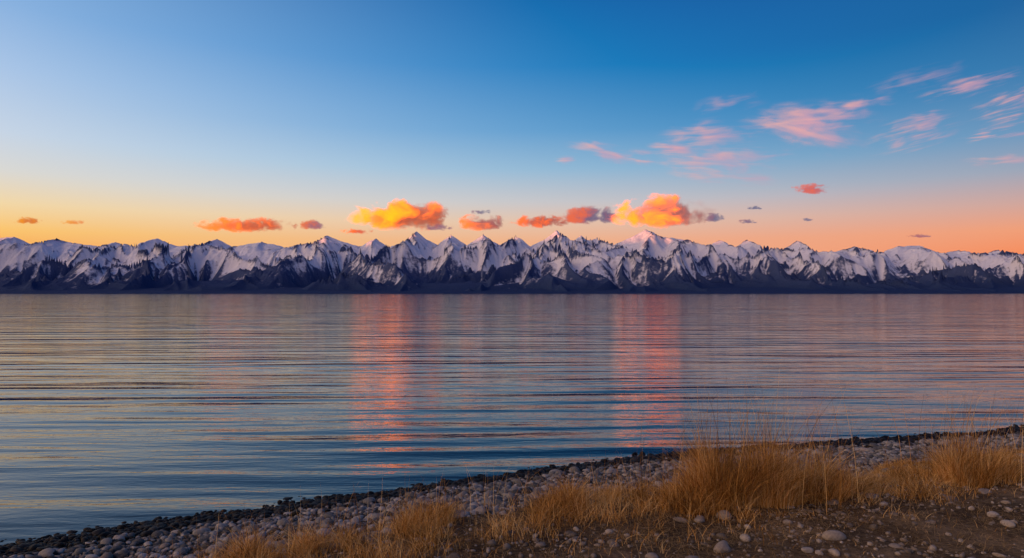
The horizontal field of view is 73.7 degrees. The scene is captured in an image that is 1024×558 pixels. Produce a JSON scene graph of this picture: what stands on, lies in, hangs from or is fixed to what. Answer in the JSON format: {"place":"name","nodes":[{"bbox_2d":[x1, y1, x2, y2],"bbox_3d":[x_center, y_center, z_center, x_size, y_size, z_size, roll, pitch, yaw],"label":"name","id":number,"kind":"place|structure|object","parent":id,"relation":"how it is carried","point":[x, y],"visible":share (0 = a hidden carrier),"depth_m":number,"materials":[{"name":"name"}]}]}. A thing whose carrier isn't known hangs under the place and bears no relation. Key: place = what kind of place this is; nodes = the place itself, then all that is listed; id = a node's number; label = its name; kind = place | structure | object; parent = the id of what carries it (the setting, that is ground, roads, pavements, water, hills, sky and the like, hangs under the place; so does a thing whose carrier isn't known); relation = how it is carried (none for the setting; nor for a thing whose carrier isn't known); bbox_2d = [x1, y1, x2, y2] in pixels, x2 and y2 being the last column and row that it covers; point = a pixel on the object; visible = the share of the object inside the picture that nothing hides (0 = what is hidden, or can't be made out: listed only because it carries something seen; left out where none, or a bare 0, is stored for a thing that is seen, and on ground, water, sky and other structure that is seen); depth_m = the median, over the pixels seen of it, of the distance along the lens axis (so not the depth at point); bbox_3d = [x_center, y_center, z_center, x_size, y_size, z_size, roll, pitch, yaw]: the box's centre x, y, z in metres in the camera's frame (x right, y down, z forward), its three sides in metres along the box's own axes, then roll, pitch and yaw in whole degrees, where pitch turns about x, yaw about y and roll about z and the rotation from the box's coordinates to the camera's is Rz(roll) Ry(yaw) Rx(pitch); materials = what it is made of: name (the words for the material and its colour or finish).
{"place":"outdoors","nodes":[
{"label":"outdoors","id":0,"kind":"place"},
{"bbox_2d":[0,294,1023,545],"bbox_3d":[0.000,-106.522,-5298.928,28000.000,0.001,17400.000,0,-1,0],"label":"lake","id":1,"kind":"structure","parent":0,"point":[120,408],"depth_m":18.66,"materials":[{"name":"blue liquid"}]},
{"bbox_2d":[0,230,1023,293],"bbox_3d":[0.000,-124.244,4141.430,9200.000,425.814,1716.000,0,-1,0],"label":"snowy mountain range","id":2,"kind":"structure","parent":0,"point":[642,262],"depth_m":3880.80,"materials":[{"name":"white snow"}]},
{"bbox_2d":[0,0,1023,253],"label":"sky","id":3,"kind":"structure","parent":0,"point":[822,125],"materials":[{"name":"blue"}]},
{"bbox_2d":[15,442,1023,557],"bbox_3d":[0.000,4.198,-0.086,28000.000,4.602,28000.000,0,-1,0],"label":"ground","id":4,"kind":"structure","parent":0,"point":[853,553],"depth_m":5.98,"materials":[{"name":"soil"}]},
{"bbox_2d":[0,424,1023,557],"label":"wet pebbles","id":5,"kind":"object","parent":4,"relation":"on","point":[146,528],"visible":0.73,"depth_m":7.95,"materials":[{"name":"stone"}]},
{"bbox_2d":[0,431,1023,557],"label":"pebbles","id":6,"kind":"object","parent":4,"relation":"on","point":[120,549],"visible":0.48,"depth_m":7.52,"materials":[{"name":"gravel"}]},
{"bbox_2d":[127,444,1023,557],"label":"dry grass","id":7,"kind":"structure","parent":4,"relation":"on","point":[570,499],"depth_m":6.29,"materials":[{"name":"plant"}]},
{"bbox_2d":[292,464,1023,557],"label":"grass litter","id":8,"kind":"object","parent":4,"relation":"on","point":[902,519],"depth_m":5.99,"materials":[{"name":"plant"}]},
{"bbox_2d":[629,365,902,515],"bbox_3d":[2.732,1.568,7.137,3.195,1.543,2.109,0,-1,-15],"label":"dry grass clump","id":9,"kind":"object","parent":4,"relation":"on","point":[776,484],"visible":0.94,"depth_m":6.89,"materials":[{"name":"plant"}]},
{"bbox_2d":[569,488,1015,557],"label":"stones","id":10,"kind":"object","parent":4,"relation":"on","point":[835,535],"visible":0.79,"depth_m":5.78,"materials":[{"name":"grey stone"}]},
{"bbox_2d":[855,376,1023,487],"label":"dry grass clump","id":11,"kind":"object","parent":4,"relation":"on","point":[962,466],"visible":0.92,"depth_m":7.65,"materials":[{"name":"plant"}]},
{"bbox_2d":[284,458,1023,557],"bbox_3d":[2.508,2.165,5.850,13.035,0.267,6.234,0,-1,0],"label":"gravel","id":12,"kind":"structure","parent":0,"point":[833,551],"depth_m":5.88,"materials":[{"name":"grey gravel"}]}
]}

